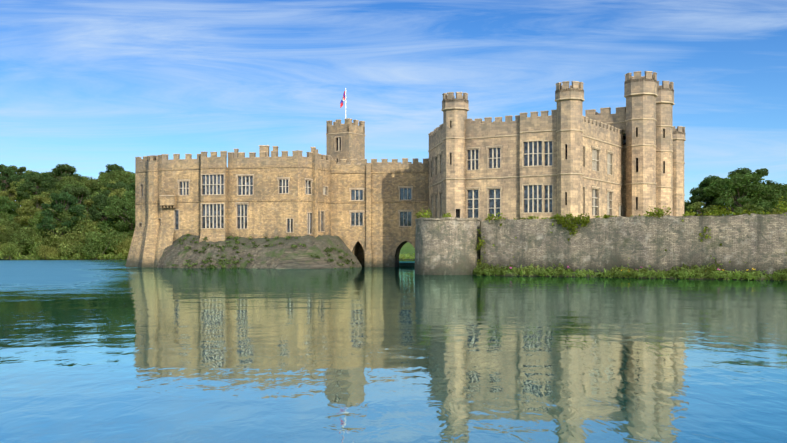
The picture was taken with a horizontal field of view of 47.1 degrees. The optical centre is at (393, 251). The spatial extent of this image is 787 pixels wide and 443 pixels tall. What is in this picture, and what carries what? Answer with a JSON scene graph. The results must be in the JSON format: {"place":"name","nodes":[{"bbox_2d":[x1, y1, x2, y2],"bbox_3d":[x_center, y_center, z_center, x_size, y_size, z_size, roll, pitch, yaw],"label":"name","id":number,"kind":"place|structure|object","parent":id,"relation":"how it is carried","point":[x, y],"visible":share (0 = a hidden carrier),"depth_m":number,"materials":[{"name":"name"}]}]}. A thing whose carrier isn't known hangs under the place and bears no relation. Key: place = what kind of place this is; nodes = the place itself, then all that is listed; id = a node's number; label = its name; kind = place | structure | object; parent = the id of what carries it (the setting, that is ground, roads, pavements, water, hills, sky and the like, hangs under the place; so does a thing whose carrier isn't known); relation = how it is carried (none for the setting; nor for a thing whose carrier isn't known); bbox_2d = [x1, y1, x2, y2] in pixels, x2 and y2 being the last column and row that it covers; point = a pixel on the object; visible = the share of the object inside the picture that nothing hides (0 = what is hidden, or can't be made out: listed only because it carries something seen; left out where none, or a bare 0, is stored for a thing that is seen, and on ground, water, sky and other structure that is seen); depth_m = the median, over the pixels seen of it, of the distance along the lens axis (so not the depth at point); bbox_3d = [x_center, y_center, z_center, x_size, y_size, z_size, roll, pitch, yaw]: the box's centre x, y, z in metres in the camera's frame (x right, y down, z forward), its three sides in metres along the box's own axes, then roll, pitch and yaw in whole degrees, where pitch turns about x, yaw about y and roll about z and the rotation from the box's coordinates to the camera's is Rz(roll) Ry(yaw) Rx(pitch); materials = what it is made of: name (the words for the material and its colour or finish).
{"place":"outdoors","nodes":[
{"label":"outdoors","id":0,"kind":"place"},
{"bbox_2d":[0,210,414,259],"bbox_3d":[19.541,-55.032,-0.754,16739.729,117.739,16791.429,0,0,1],"label":"ground","id":1,"kind":"structure","parent":0,"point":[407,247],"depth_m":256.47,"materials":[{"name":"green plant"}]},
{"bbox_2d":[0,223,8,235],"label":"bush","id":2,"kind":"object","parent":1,"relation":"on","point":[3,229],"visible":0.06,"depth_m":243.94,"materials":[{"name":"green plant"}]},
{"bbox_2d":[0,212,9,220],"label":"forest tree","id":3,"kind":"object","parent":1,"relation":"on","point":[4,215],"visible":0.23,"depth_m":266.24,"materials":[{"name":"green plant"}]},
{"bbox_2d":[0,166,17,190],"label":"forest tree","id":4,"kind":"object","parent":1,"relation":"on","point":[7,175],"visible":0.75,"depth_m":362.61,"materials":[{"name":"green plant"}]},
{"bbox_2d":[0,224,17,242],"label":"bank willow","id":5,"kind":"object","parent":1,"relation":"on","point":[3,236],"visible":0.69,"depth_m":243.34,"materials":[{"name":"green plant"}]},
{"bbox_2d":[0,242,18,258],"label":"bush","id":6,"kind":"object","parent":1,"relation":"on","point":[1,245],"visible":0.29,"depth_m":240.64,"materials":[{"name":"green plant"}]},
{"bbox_2d":[0,189,20,205],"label":"forest tree","id":7,"kind":"object","parent":1,"relation":"on","point":[10,192],"visible":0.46,"depth_m":331.03,"materials":[{"name":"green plant"}]},
{"bbox_2d":[0,196,22,226],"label":"forest tree","id":8,"kind":"object","parent":1,"relation":"on","point":[9,208],"visible":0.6,"depth_m":275.42,"materials":[{"name":"green plant"}]},
{"bbox_2d":[0,242,24,259],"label":"bush","id":9,"kind":"object","parent":1,"relation":"on","point":[14,249],"visible":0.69,"depth_m":240.49,"materials":[{"name":"green plant"}]},
{"bbox_2d":[9,179,22,200],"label":"forest tree","id":10,"kind":"object","parent":1,"relation":"on","point":[14,187],"visible":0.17,"depth_m":349.42,"materials":[{"name":"green plant"}]},
{"bbox_2d":[0,219,33,242],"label":"bank willow","id":11,"kind":"object","parent":1,"relation":"on","point":[5,222],"visible":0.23,"depth_m":248.22,"materials":[{"name":"green plant"}]},
{"bbox_2d":[1,231,33,255],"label":"bank willow","id":12,"kind":"object","parent":1,"relation":"on","point":[22,237],"visible":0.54,"depth_m":244.68,"materials":[{"name":"green plant"}]},
{"bbox_2d":[10,165,25,180],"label":"forest tree","id":13,"kind":"object","parent":1,"relation":"on","point":[18,171],"visible":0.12,"depth_m":392.38,"materials":[{"name":"green plant"}]},
{"bbox_2d":[10,173,27,185],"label":"forest tree","id":14,"kind":"object","parent":1,"relation":"on","point":[22,176],"visible":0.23,"depth_m":351.69,"materials":[{"name":"green plant"}]},
{"bbox_2d":[3,230,41,256],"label":"bush","id":15,"kind":"object","parent":1,"relation":"on","point":[32,249],"visible":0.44,"depth_m":246.94,"materials":[{"name":"green plant"}]},
{"bbox_2d":[7,222,47,245],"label":"bush","id":16,"kind":"object","parent":1,"relation":"on","point":[37,237],"visible":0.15,"depth_m":253.16,"materials":[{"name":"green plant"}]},
{"bbox_2d":[11,195,50,226],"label":"forest tree","id":17,"kind":"object","parent":1,"relation":"on","point":[23,211],"visible":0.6,"depth_m":272.98,"materials":[{"name":"green plant"}]},
{"bbox_2d":[17,181,49,205],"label":"forest tree","id":18,"kind":"object","parent":1,"relation":"on","point":[19,199],"visible":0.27,"depth_m":316.73,"materials":[{"name":"green plant"}]},
{"bbox_2d":[15,173,52,199],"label":"forest tree","id":19,"kind":"object","parent":1,"relation":"on","point":[32,186],"visible":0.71,"depth_m":314.23,"materials":[{"name":"green plant"}]},
{"bbox_2d":[19,192,52,215],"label":"forest tree","id":20,"kind":"object","parent":1,"relation":"on","point":[45,194],"visible":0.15,"depth_m":291.68,"materials":[{"name":"green plant"}]},
{"bbox_2d":[28,171,53,207],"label":"forest tree","id":21,"kind":"object","parent":1,"relation":"on","point":[37,173],"visible":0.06,"depth_m":331.39,"materials":[{"name":"green plant"}]},
{"bbox_2d":[27,208,56,234],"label":"forest tree","id":22,"kind":"object","parent":1,"relation":"on","point":[35,220],"visible":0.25,"depth_m":260.77,"materials":[{"name":"green plant"}]},
{"bbox_2d":[36,244,60,259],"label":"bush","id":23,"kind":"object","parent":1,"relation":"on","point":[45,251],"visible":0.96,"depth_m":241.39,"materials":[{"name":"green plant"}]},
{"bbox_2d":[36,192,85,235],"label":"forest tree","id":24,"kind":"object","parent":1,"relation":"on","point":[60,200],"visible":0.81,"depth_m":252.89,"materials":[{"name":"green plant"}]},
{"bbox_2d":[49,164,82,190],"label":"forest tree","id":25,"kind":"object","parent":1,"relation":"on","point":[62,170],"visible":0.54,"depth_m":340.66,"materials":[{"name":"green plant"}]},
{"bbox_2d":[40,226,96,257],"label":"bush","id":26,"kind":"object","parent":1,"relation":"on","point":[64,245],"visible":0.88,"depth_m":245.48,"materials":[{"name":"green plant"}]},
{"bbox_2d":[46,180,90,200],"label":"forest tree","id":27,"kind":"object","parent":1,"relation":"on","point":[60,184],"visible":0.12,"depth_m":308.09,"materials":[{"name":"green plant"}]},
{"bbox_2d":[53,215,84,236],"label":"forest tree","id":28,"kind":"object","parent":1,"relation":"on","point":[60,222],"visible":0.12,"depth_m":256.01,"materials":[{"name":"green plant"}]},
{"bbox_2d":[37,209,102,237],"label":"forest tree","id":29,"kind":"object","parent":1,"relation":"on","point":[67,215],"visible":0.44,"depth_m":252.92,"materials":[{"name":"green plant"}]},
{"bbox_2d":[57,176,91,195],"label":"forest tree","id":30,"kind":"object","parent":1,"relation":"on","point":[68,178],"visible":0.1,"depth_m":328.45,"materials":[{"name":"green plant"}]},
{"bbox_2d":[60,186,91,213],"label":"forest tree","id":31,"kind":"object","parent":1,"relation":"on","point":[79,192],"visible":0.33,"depth_m":266.58,"materials":[{"name":"green plant"}]},
{"bbox_2d":[62,183,91,207],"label":"forest tree","id":32,"kind":"object","parent":1,"relation":"on","point":[77,186],"visible":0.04,"depth_m":301.43,"materials":[{"name":"green plant"}]},
{"bbox_2d":[68,199,104,227],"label":"forest tree","id":33,"kind":"object","parent":1,"relation":"on","point":[89,203],"visible":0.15,"depth_m":259.99,"materials":[{"name":"green plant"}]},
{"bbox_2d":[82,176,96,180],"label":"forest tree","id":34,"kind":"object","parent":1,"relation":"on","point":[87,178],"visible":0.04,"depth_m":353.63,"materials":[{"name":"green plant"}]},
{"bbox_2d":[84,179,100,194],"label":"forest tree","id":35,"kind":"object","parent":1,"relation":"on","point":[88,183],"visible":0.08,"depth_m":327.65,"materials":[{"name":"green plant"}]},
{"bbox_2d":[75,219,120,253],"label":"bush","id":36,"kind":"object","parent":1,"relation":"on","point":[88,226],"visible":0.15,"depth_m":253.26,"materials":[{"name":"green plant"}]},
{"bbox_2d":[73,227,125,258],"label":"bush","id":37,"kind":"object","parent":1,"relation":"on","point":[99,242],"visible":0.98,"depth_m":245.55,"materials":[{"name":"green plant"}]},
{"bbox_2d":[91,189,112,198],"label":"forest tree","id":38,"kind":"object","parent":1,"relation":"on","point":[94,194],"visible":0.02,"depth_m":291.79,"materials":[{"name":"green plant"}]},
{"bbox_2d":[88,193,124,253],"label":"forest tree","id":39,"kind":"object","parent":1,"relation":"on","point":[101,202],"visible":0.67,"depth_m":257.41,"materials":[{"name":"green plant"}]},
{"bbox_2d":[89,170,134,192],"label":"forest tree","id":40,"kind":"object","parent":1,"relation":"on","point":[120,175],"visible":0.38,"depth_m":318.46,"materials":[{"name":"green plant"}]},
{"bbox_2d":[99,164,124,178],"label":"forest tree","id":41,"kind":"object","parent":1,"relation":"on","point":[111,167],"visible":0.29,"depth_m":373.11,"materials":[{"name":"green plant"}]},
{"bbox_2d":[100,180,127,190],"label":"forest tree","id":42,"kind":"object","parent":1,"relation":"on","point":[110,181],"visible":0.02,"depth_m":298.99,"materials":[{"name":"green plant"}]},
{"bbox_2d":[96,190,134,231],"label":"forest tree","id":43,"kind":"object","parent":1,"relation":"on","point":[116,207],"visible":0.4,"depth_m":252.91,"materials":[{"name":"green plant"}]},
{"bbox_2d":[100,181,130,202],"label":"forest tree","id":44,"kind":"object","parent":1,"relation":"on","point":[119,185],"visible":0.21,"depth_m":289.78,"materials":[{"name":"green plant"}]},
{"bbox_2d":[101,231,130,254],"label":"bush","id":45,"kind":"object","parent":1,"relation":"on","point":[114,246],"visible":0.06,"depth_m":254.91,"materials":[{"name":"green plant"}]},
{"bbox_2d":[107,226,130,241],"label":"bank willow","id":46,"kind":"object","parent":1,"relation":"on","point":[123,231],"visible":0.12,"depth_m":255.07,"materials":[{"name":"green plant"}]},
{"bbox_2d":[107,188,132,215],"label":"forest tree","id":47,"kind":"object","parent":1,"relation":"on","point":[118,192],"visible":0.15,"depth_m":279.83,"materials":[{"name":"green plant"}]},
{"bbox_2d":[111,238,131,257],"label":"bush","id":48,"kind":"object","parent":1,"relation":"on","point":[124,247],"visible":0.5,"depth_m":246.88,"materials":[{"name":"green plant"}]},
{"bbox_2d":[115,232,132,244],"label":"bush","id":49,"kind":"object","parent":1,"relation":"on","point":[125,236],"visible":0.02,"depth_m":251.65,"materials":[{"name":"green plant"}]},
{"bbox_2d":[124,219,134,236],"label":"forest tree","id":50,"kind":"object","parent":1,"relation":"on","point":[131,231],"visible":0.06,"depth_m":254.87,"materials":[{"name":"green plant"}]},
{"bbox_2d":[128,173,134,180],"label":"forest tree","id":51,"kind":"object","parent":1,"relation":"on","point":[132,177],"visible":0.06,"depth_m":339.21,"materials":[{"name":"green plant"}]},
{"bbox_2d":[0,252,414,259],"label":"shore reeds","id":52,"kind":"object","parent":1,"relation":"on","point":[105,256],"visible":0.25,"depth_m":243.90,"materials":[{"name":"green plant"}]},
{"bbox_2d":[0,260,786,442],"bbox_3d":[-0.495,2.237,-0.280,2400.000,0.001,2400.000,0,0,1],"label":"lake water","id":53,"kind":"structure","parent":0,"point":[104,351],"depth_m":19.09,"materials":[{"name":"blue liquid"}]},
{"bbox_2d":[125,145,332,266],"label":"castle building","id":54,"kind":"structure","parent":53,"relation":"in","point":[213,198],"depth_m":128.42,"materials":[{"name":"stone"}]},
{"bbox_2d":[326,118,365,162],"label":"tower","id":55,"kind":"structure","parent":54,"relation":"on","point":[346,140],"depth_m":140.31,"materials":[{"name":"stone"}]},
{"bbox_2d":[340,88,345,118],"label":"flag","id":56,"kind":"object","parent":55,"relation":"on","point":[343,99],"visible":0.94,"depth_m":141.79,"materials":[{"name":"white fabric"}]},
{"bbox_2d":[157,235,361,268],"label":"rocky mound","id":57,"kind":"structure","parent":53,"relation":"in","point":[285,255],"depth_m":124.92,"materials":[{"name":"stone"}]},
{"bbox_2d":[171,234,355,267],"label":"talus scrub","id":58,"kind":"object","parent":57,"relation":"on","point":[220,261],"visible":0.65,"depth_m":125.12,"materials":[{"name":"green plant"}]},
{"bbox_2d":[330,158,428,266],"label":"castle building","id":59,"kind":"structure","parent":53,"relation":"in","point":[375,205],"depth_m":131.46,"materials":[{"name":"stone"}]},
{"bbox_2d":[399,261,414,265],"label":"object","id":60,"kind":"object","parent":53,"relation":"on","point":[406,263],"visible":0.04,"depth_m":138.42,"materials":[{"name":"teal liquid"}]},
{"bbox_2d":[415,217,480,274],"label":"bastion","id":61,"kind":"object","parent":53,"relation":"in","point":[445,245],"visible":0.85,"depth_m":87.59,"materials":[{"name":"stone"}]},
{"bbox_2d":[0,0,786,206],"label":"sky","id":62,"kind":"structure","parent":0,"point":[88,86],"materials":[{"name":"blue"}]},
{"bbox_2d":[472,255,786,279],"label":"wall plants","id":63,"kind":"object","parent":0,"point":[696,267],"depth_m":77.46,"materials":[{"name":"green plant"}]},
{"bbox_2d":[474,267,786,280],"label":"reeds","id":64,"kind":"object","parent":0,"point":[714,274],"depth_m":75.93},
{"bbox_2d":[476,272,786,280],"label":"island lawn","id":65,"kind":"structure","parent":0,"point":[588,274],"depth_m":77.12,"materials":[{"name":"green plant"}]},
{"bbox_2d":[428,71,685,220],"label":"castle","id":66,"kind":"structure","parent":65,"relation":"on","point":[566,156],"depth_m":115.51,"materials":[{"name":"stone"}]},
{"bbox_2d":[414,196,786,265],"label":"ivy","id":67,"kind":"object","parent":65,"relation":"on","point":[582,219],"depth_m":81.52,"materials":[{"name":"green plant"}]},
{"bbox_2d":[481,212,786,274],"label":"curtain wall","id":68,"kind":"structure","parent":65,"relation":"on","point":[757,242],"depth_m":78.52,"materials":[{"name":"stone"}]},
{"bbox_2d":[685,201,716,215],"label":"bush","id":69,"kind":"object","parent":65,"relation":"on","point":[696,206],"visible":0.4,"depth_m":174.04,"materials":[{"name":"green plant"}]},
{"bbox_2d":[684,186,726,215],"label":"park tree","id":70,"kind":"object","parent":65,"relation":"on","point":[694,199],"visible":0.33,"depth_m":183.28,"materials":[{"name":"green plant"}]},
{"bbox_2d":[689,175,741,214],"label":"park tree","id":71,"kind":"object","parent":65,"relation":"on","point":[705,182],"visible":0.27,"depth_m":197.25,"materials":[{"name":"green plant"}]},
{"bbox_2d":[700,173,771,215],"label":"park tree","id":72,"kind":"object","parent":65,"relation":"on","point":[725,190],"visible":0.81,"depth_m":175.96,"materials":[{"name":"green plant"}]},
{"bbox_2d":[733,204,768,214],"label":"bush","id":73,"kind":"object","parent":65,"relation":"on","point":[752,207],"visible":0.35,"depth_m":168.34,"materials":[{"name":"green plant"}]},
{"bbox_2d":[728,168,777,208],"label":"park tree","id":74,"kind":"object","parent":65,"relation":"on","point":[763,172],"visible":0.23,"depth_m":184.85,"materials":[{"name":"green plant"}]},
{"bbox_2d":[752,182,786,210],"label":"park tree","id":75,"kind":"object","parent":65,"relation":"on","point":[775,192],"visible":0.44,"depth_m":177.64,"materials":[{"name":"green plant"}]},
{"bbox_2d":[764,207,783,214],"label":"park shrub","id":76,"kind":"object","parent":65,"relation":"on","point":[774,212],"visible":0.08,"depth_m":160.83,"materials":[{"name":"green plant"}]},
{"bbox_2d":[765,201,786,213],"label":"bush","id":77,"kind":"object","parent":65,"relation":"on","point":[770,211],"visible":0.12,"depth_m":169.50,"materials":[{"name":"green plant"}]}
]}

